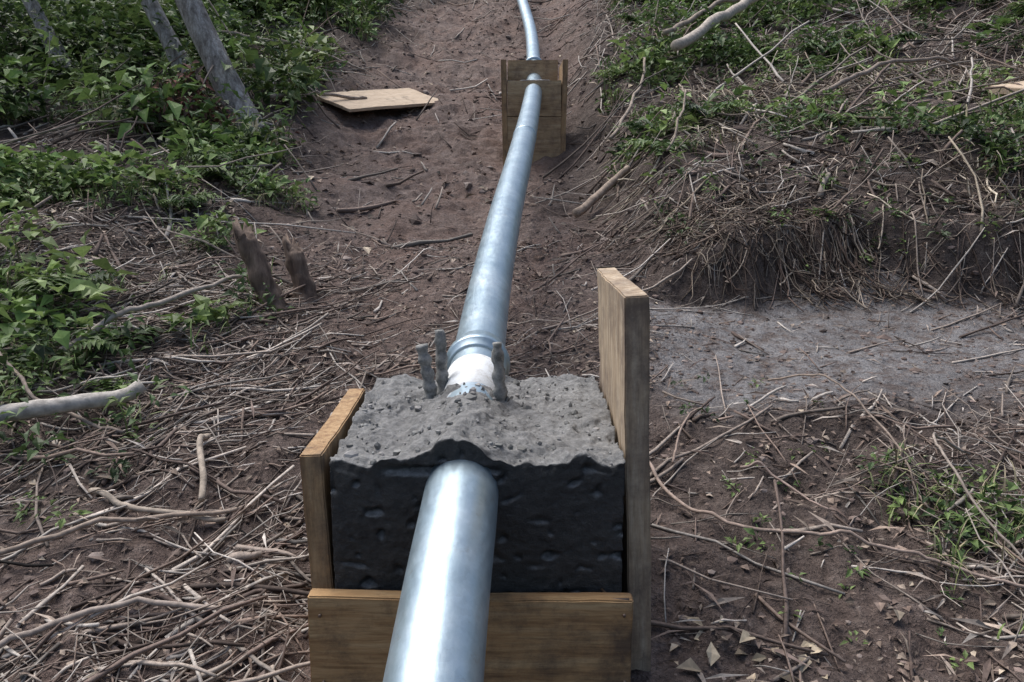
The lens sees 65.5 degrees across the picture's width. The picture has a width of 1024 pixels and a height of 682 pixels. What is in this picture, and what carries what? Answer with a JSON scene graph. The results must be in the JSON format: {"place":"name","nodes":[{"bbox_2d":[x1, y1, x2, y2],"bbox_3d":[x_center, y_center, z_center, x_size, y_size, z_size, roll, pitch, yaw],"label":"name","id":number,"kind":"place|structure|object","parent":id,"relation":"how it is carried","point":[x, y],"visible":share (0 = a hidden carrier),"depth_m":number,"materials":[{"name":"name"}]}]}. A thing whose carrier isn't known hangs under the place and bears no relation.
{"place":"outdoors","nodes":[
{"label":"outdoors","id":0,"kind":"place"},
{"bbox_2d":[0,0,1023,681],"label":"ground","id":1,"kind":"structure","parent":0,"point":[430,144],"depth_m":3.56,"materials":[{"name":"soil"}]},
{"bbox_2d":[22,0,77,74],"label":"leaning tree","id":2,"kind":"object","parent":1,"relation":"on","point":[30,5],"visible":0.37,"depth_m":7.95,"materials":[{"name":"grey plant"}]},
{"bbox_2d":[0,362,127,431],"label":"dry stick","id":3,"kind":"object","parent":1,"relation":"on","point":[23,380],"visible":0.77,"depth_m":2.76,"materials":[{"name":"brown wood"}]},
{"bbox_2d":[0,379,146,424],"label":"fallen log","id":4,"kind":"object","parent":1,"relation":"on","point":[34,410],"visible":0.94,"depth_m":2.68,"materials":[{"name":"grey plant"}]},
{"bbox_2d":[0,507,244,560],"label":"dry stick","id":5,"kind":"object","parent":1,"relation":"on","point":[18,552],"visible":0.94,"depth_m":2.12,"materials":[{"name":"wood"}]},
{"bbox_2d":[0,597,259,641],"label":"dry stick","id":6,"kind":"object","parent":1,"relation":"on","point":[55,623],"visible":0.92,"depth_m":1.87,"materials":[{"name":"beige wood"}]},
{"bbox_2d":[59,274,241,348],"bbox_3d":[-1.521,-0.144,3.445,0.041,0.199,0.902,7,14,30],"label":"dry stick","id":7,"kind":"object","parent":1,"relation":"on","point":[119,316],"visible":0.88,"depth_m":3.39,"materials":[{"name":"wood"}]},
{"bbox_2d":[84,491,225,523],"bbox_3d":[-1.035,0.472,2.260,0.468,0.068,0.068,3,12,15],"label":"dry stick","id":8,"kind":"object","parent":1,"relation":"on","point":[110,497],"visible":0.93,"depth_m":2.23,"materials":[{"name":"beige wood"}]},
{"bbox_2d":[140,0,208,97],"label":"leaning tree","id":9,"kind":"object","parent":1,"relation":"on","point":[164,33],"visible":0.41,"depth_m":7.78,"materials":[{"name":"grey plant"}]},
{"bbox_2d":[74,59,305,159],"bbox_3d":[-2.744,-1.881,6.578,2.146,1.022,1.486,0,12,0],"label":"shrub","id":10,"kind":"object","parent":1,"relation":"on","point":[174,97],"visible":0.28,"depth_m":6.58,"materials":[{"name":"green plant"}]},
{"bbox_2d":[197,433,210,505],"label":"dry stick","id":11,"kind":"object","parent":1,"relation":"on","point":[204,438],"visible":1,"depth_m":2.37,"materials":[{"name":"beige wood"}]},
{"bbox_2d":[175,0,265,130],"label":"leaning tree","id":12,"kind":"object","parent":1,"relation":"on","point":[205,38],"visible":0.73,"depth_m":6.99,"materials":[{"name":"grey plant"}]},
{"bbox_2d":[232,218,288,310],"bbox_3d":[-1.143,-0.314,3.757,0.276,0.534,0.217,5,13,22],"label":"tree stump","id":13,"kind":"object","parent":1,"relation":"on","point":[252,255],"visible":0.74,"depth_m":3.69,"materials":[{"name":"brown wood"}]},
{"bbox_2d":[218,30,364,70],"bbox_3d":[-2.475,-3.266,9.010,1.568,0.392,0.219,-3,12,-14],"label":"dry stick","id":14,"kind":"object","parent":1,"relation":"on","point":[257,39],"visible":0.48,"depth_m":9.05,"materials":[{"name":"brown wood"}]},
{"bbox_2d":[282,232,319,304],"bbox_3d":[-1.017,-0.316,3.917,0.218,0.428,0.183,0,12,0],"label":"tree stump","id":15,"kind":"object","parent":1,"relation":"on","point":[296,265],"visible":0.75,"depth_m":3.89,"materials":[{"name":"brown wood"}]},
{"bbox_2d":[272,87,368,99],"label":"dry stick","id":16,"kind":"object","parent":1,"relation":"on","point":[319,92],"visible":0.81,"depth_m":7.90,"materials":[{"name":"brown wood"}]},
{"bbox_2d":[314,88,437,111],"bbox_3d":[-1.382,-2.553,8.404,0.608,0.040,1.356,29,33,31],"label":"wooden board","id":17,"kind":"object","parent":1,"relation":"on","point":[393,98],"visible":0.84,"depth_m":8.33,"materials":[{"name":"brown wood"}]},
{"bbox_2d":[299,268,652,681],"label":"formed concrete block","id":18,"kind":"structure","parent":1,"relation":"on","point":[565,460],"depth_m":1.62,"materials":[{"name":"grey concrete"}]},
{"bbox_2d":[383,0,541,681],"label":"steel pipe","id":19,"kind":"object","parent":18,"relation":"in","point":[439,634],"visible":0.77,"depth_m":1.45,"materials":[{"name":"silver metal"}]},
{"bbox_2d":[0,0,1023,681],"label":"twig litter","id":20,"kind":"object","parent":1,"relation":"on","point":[220,410],"visible":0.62,"depth_m":2.98,"materials":[{"name":"brown plant"}]},
{"bbox_2d":[0,0,1023,668],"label":"undergrowth","id":21,"kind":"object","parent":1,"relation":"on","point":[78,26],"visible":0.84,"depth_m":5.94,"materials":[{"name":"green plant"}]},
{"bbox_2d":[0,0,1023,626],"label":"dry brush","id":22,"kind":"object","parent":1,"relation":"on","point":[768,206],"visible":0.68,"depth_m":4.35,"materials":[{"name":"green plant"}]},
{"bbox_2d":[0,0,1023,681],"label":"leaf litter","id":23,"kind":"object","parent":1,"relation":"on","point":[714,656],"visible":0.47,"depth_m":2.68,"materials":[{"name":"brown plant"}]},
{"bbox_2d":[0,0,1023,641],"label":"grass","id":24,"kind":"structure","parent":1,"relation":"on","point":[294,110],"depth_m":5.24,"materials":[{"name":"green plant"}]},
{"bbox_2d":[0,0,1023,681],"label":"soil clods","id":25,"kind":"object","parent":1,"relation":"on","point":[664,456],"visible":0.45,"depth_m":3.57,"materials":[{"name":"brown soil"}]},
{"bbox_2d":[501,59,567,166],"bbox_3d":[0.194,-2.067,7.269,0.582,1.023,0.625,0,12,0],"label":"wooden formwork","id":26,"kind":"object","parent":1,"relation":"on","point":[551,132],"visible":0.69,"depth_m":6.99,"materials":[{"name":"brown wood"}]},
{"bbox_2d":[572,164,631,216],"bbox_3d":[0.607,-1.023,5.390,0.480,0.346,0.082,-8,14,-33],"label":"dry stick","id":27,"kind":"object","parent":1,"relation":"on","point":[592,202],"visible":1,"depth_m":5.37,"materials":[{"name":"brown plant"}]},
{"bbox_2d":[608,57,646,140],"bbox_3d":[1.091,-2.248,7.121,0.158,0.978,2.380,3,12,13],"label":"dry stick","id":28,"kind":"object","parent":1,"relation":"on","point":[612,136],"visible":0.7,"depth_m":6.69,"materials":[{"name":"brown wood"}]},
{"bbox_2d":[667,83,686,150],"bbox_3d":[1.118,-1.513,5.348,0.104,0.492,1.131,3,12,12],"label":"dry stick","id":29,"kind":"object","parent":1,"relation":"on","point":[675,126],"visible":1,"depth_m":5.07,"materials":[{"name":"brown wood"}]},
{"bbox_2d":[671,409,709,463],"bbox_3d":[0.578,0.302,2.627,0.043,0.101,0.350,7,14,31],"label":"dry vine","id":30,"kind":"object","parent":1,"relation":"on","point":[679,438],"visible":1,"depth_m":2.61,"materials":[{"name":"brown plant"}]},
{"bbox_2d":[661,0,764,36],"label":"dry stick","id":31,"kind":"object","parent":1,"relation":"on","point":[682,23],"visible":0.84,"depth_m":8.67,"materials":[{"name":"wood"}]},
{"bbox_2d":[671,0,756,51],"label":"dry stick","id":32,"kind":"object","parent":1,"relation":"on","point":[702,30],"visible":0.99,"depth_m":7.68,"materials":[{"name":"beige wood"}]},
{"bbox_2d":[744,463,824,509],"bbox_3d":[0.822,0.429,2.385,0.044,0.068,0.284,-9,15,-36],"label":"dry stick","id":33,"kind":"object","parent":1,"relation":"on","point":[778,482],"visible":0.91,"depth_m":2.42,"materials":[{"name":"brown wood"}]},
{"bbox_2d":[650,459,1023,587],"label":"dry vine","id":34,"kind":"object","parent":1,"relation":"on","point":[726,522],"visible":0.9,"depth_m":2.12,"materials":[{"name":"brown plant"}]},
{"bbox_2d":[766,370,930,508],"bbox_3d":[1.130,0.266,2.657,0.112,0.242,0.885,-3,12,-13],"label":"dry vine","id":35,"kind":"object","parent":1,"relation":"on","point":[873,417],"visible":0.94,"depth_m":2.67,"materials":[{"name":"brown plant"}]},
{"bbox_2d":[819,56,977,95],"bbox_3d":[3.058,-2.116,6.382,1.794,0.390,0.216,-6,13,-26],"label":"dry stick","id":36,"kind":"object","parent":1,"relation":"on","point":[842,82],"visible":0.88,"depth_m":6.44,"materials":[{"name":"wood"}]},
{"bbox_2d":[934,428,1023,561],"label":"dry vine","id":37,"kind":"object","parent":1,"relation":"on","point":[936,432],"visible":0.99,"depth_m":2.17,"materials":[{"name":"brown plant"}]},
{"bbox_2d":[989,81,1023,95],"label":"wooden board","id":38,"kind":"object","parent":1,"relation":"on","point":[1013,87],"visible":0.62,"depth_m":5.64,"materials":[{"name":"brown wood"}]}
]}

